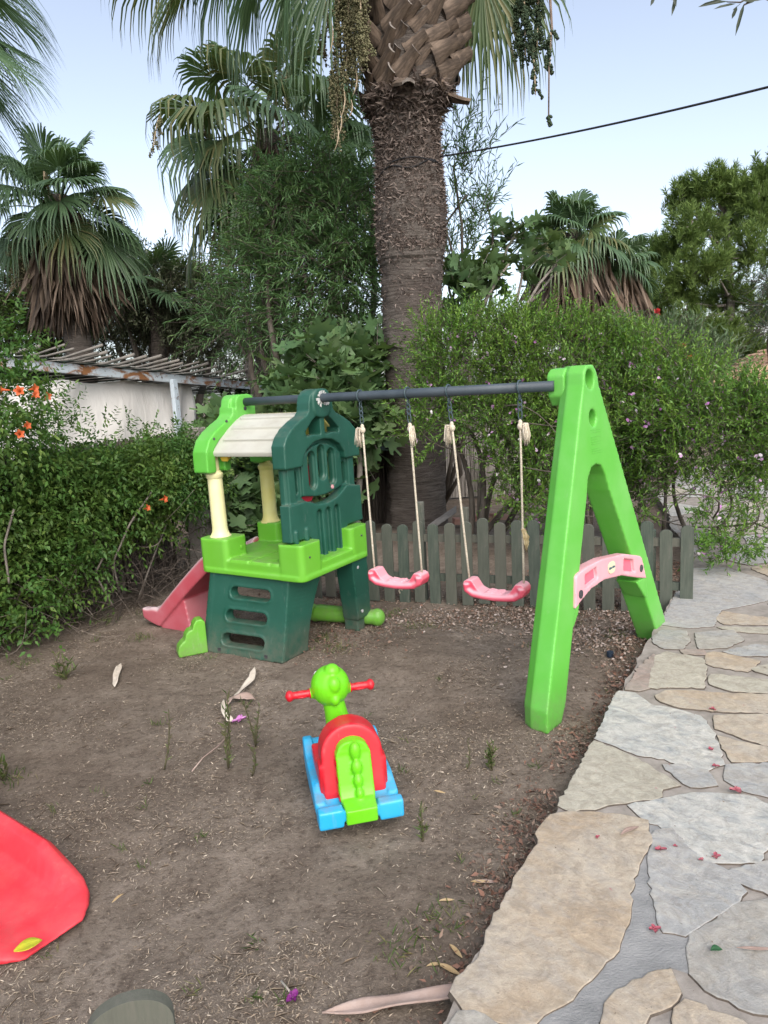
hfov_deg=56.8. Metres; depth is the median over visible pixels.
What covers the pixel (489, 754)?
weed
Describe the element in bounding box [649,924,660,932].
fallen blossom
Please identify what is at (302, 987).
dry litter
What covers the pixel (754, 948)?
dry leaf
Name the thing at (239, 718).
fallen flower
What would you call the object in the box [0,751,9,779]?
weed
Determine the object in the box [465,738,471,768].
weed
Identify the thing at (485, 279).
fig tree
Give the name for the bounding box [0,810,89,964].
red slide
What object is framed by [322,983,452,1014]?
palm sheath
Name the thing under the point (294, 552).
swing set
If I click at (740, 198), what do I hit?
pine tree
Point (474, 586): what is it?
swing
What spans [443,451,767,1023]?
path
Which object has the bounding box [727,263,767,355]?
conifer
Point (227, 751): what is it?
weed
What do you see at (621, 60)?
sky
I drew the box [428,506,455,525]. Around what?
plank
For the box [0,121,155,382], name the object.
palm tree
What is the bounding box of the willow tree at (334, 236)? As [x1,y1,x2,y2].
[164,115,382,447]
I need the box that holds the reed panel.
[445,402,525,497]
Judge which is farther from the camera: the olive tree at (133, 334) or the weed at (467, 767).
the olive tree at (133, 334)
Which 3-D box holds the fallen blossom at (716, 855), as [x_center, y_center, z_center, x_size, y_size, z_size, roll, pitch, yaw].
[1.028,1.064,2.199,0.025,0.009,0.022,-10,12,-34]
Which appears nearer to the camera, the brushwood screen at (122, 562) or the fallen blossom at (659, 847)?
the fallen blossom at (659, 847)
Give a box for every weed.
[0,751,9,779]
[52,650,78,679]
[163,709,171,769]
[217,688,232,768]
[239,696,260,746]
[247,744,257,775]
[413,802,429,841]
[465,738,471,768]
[483,739,497,770]
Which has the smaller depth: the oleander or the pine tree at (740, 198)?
the oleander
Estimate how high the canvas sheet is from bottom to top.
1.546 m
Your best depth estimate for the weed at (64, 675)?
4.21 m
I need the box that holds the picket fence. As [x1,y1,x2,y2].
[315,501,693,611]
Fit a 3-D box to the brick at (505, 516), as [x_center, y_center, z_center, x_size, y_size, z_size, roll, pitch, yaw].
[1.264,0.048,7.739,0.220,0.065,0.100,-2,11,-24]
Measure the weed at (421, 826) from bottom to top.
0.159 m
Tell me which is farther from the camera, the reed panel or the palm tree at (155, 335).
the palm tree at (155, 335)
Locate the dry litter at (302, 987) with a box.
[0,563,679,1023]
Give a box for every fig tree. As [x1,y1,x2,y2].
[171,313,409,567]
[441,204,580,378]
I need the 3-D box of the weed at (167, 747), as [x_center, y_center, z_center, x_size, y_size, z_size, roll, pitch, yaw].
[-0.949,0.996,3.123,0.072,0.294,0.036,-7,11,-19]
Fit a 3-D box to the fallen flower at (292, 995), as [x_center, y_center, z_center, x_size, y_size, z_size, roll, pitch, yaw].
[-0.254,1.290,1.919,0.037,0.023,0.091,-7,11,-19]
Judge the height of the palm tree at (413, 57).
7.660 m
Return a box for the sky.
[0,0,767,398]
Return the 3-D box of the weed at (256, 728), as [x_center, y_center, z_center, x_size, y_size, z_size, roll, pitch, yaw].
[-0.606,0.963,3.281,0.111,0.264,0.079,-1,10,13]
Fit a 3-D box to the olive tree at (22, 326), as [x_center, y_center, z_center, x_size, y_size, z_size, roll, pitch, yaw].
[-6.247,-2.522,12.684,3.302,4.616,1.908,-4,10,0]
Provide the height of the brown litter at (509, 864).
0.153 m
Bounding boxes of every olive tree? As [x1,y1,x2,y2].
[0,257,112,382]
[94,228,281,419]
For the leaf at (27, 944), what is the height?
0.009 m
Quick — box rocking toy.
[285,663,403,830]
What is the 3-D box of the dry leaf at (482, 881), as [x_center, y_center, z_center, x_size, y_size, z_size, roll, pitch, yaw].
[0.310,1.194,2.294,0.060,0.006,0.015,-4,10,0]
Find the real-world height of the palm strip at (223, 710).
0.024 m
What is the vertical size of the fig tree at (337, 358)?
2.882 m
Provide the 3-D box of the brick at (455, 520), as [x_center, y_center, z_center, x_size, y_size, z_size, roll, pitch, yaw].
[0.861,0.099,7.744,0.220,0.065,0.100,0,12,-12]
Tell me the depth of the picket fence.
5.10 m
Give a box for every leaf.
[14,937,41,951]
[437,963,459,974]
[439,898,453,900]
[449,944,462,957]
[471,880,488,882]
[475,879,494,882]
[620,826,638,834]
[711,944,721,950]
[736,946,767,949]
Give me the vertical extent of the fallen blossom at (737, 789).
0.013 m
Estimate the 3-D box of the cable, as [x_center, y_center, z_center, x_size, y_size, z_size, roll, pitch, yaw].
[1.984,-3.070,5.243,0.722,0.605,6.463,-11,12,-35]
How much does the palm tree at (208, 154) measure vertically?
6.984 m
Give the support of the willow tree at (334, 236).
on the ground at (94, 935)
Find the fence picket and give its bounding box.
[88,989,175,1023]
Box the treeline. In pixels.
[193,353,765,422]
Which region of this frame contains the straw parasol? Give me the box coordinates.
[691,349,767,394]
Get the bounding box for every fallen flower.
[232,714,245,722]
[280,980,297,1001]
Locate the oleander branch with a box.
[650,0,767,35]
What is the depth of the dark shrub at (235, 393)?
11.37 m
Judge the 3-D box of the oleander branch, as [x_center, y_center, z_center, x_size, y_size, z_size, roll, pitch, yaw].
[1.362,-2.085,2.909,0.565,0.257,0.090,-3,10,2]
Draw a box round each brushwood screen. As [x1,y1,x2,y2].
[0,435,177,636]
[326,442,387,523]
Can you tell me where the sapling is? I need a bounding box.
[440,77,525,503]
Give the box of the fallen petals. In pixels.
[371,586,658,720]
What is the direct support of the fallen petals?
on the ground at (94, 935)
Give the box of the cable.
[376,86,767,178]
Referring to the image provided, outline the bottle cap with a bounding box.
[607,650,613,657]
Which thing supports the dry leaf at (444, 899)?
on the ground at (94, 935)
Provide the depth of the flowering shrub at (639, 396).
6.06 m
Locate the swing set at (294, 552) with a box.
[143,365,664,733]
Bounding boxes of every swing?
[355,386,428,592]
[444,380,530,601]
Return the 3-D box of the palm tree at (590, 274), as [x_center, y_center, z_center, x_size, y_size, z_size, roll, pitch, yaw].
[4.173,-4.171,15.543,2.749,5.501,2.530,-4,10,0]
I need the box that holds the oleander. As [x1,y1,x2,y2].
[598,300,752,490]
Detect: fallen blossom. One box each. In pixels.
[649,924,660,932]
[655,845,666,850]
[712,851,720,858]
[729,786,741,792]
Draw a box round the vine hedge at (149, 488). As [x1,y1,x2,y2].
[0,289,250,657]
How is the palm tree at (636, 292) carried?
on the ground at (94, 935)
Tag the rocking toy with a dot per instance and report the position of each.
(351, 780)
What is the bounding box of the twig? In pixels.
[191,730,233,771]
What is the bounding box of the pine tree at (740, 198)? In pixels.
[637,149,767,360]
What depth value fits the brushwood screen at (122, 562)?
6.03 m
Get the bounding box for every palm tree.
[0,0,66,231]
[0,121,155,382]
[102,236,214,371]
[104,0,572,529]
[145,23,376,394]
[509,189,638,367]
[595,228,665,391]
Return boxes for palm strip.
[112,663,121,686]
[221,699,232,720]
[226,692,255,703]
[234,667,255,694]
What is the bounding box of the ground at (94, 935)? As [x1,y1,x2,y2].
[0,397,766,1023]
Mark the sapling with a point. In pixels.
(487, 198)
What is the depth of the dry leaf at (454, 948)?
2.02 m
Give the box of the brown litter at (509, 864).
[121,560,679,1023]
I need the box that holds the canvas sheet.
[0,379,195,459]
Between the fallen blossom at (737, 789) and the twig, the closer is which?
the fallen blossom at (737, 789)
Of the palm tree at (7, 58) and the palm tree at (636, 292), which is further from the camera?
the palm tree at (636, 292)
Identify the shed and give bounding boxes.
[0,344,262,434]
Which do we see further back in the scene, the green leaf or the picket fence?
the picket fence
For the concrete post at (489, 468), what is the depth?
9.68 m
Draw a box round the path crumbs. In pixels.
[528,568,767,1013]
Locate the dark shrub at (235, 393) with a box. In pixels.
[196,362,698,472]
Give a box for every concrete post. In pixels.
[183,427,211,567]
[485,457,496,499]
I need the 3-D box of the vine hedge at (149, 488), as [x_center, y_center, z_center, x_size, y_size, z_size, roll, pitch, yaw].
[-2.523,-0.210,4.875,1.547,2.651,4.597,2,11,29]
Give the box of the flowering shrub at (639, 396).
[370,282,767,576]
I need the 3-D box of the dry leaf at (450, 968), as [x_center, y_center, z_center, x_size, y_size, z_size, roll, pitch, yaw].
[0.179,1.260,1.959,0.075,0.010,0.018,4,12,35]
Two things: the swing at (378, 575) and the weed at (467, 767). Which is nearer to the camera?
the weed at (467, 767)
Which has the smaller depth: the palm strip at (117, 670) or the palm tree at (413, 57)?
the palm strip at (117, 670)
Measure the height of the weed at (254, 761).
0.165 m
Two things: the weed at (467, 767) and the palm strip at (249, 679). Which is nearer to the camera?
the weed at (467, 767)
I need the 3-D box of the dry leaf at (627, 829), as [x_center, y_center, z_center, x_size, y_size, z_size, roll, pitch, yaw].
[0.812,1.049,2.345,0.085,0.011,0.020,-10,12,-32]

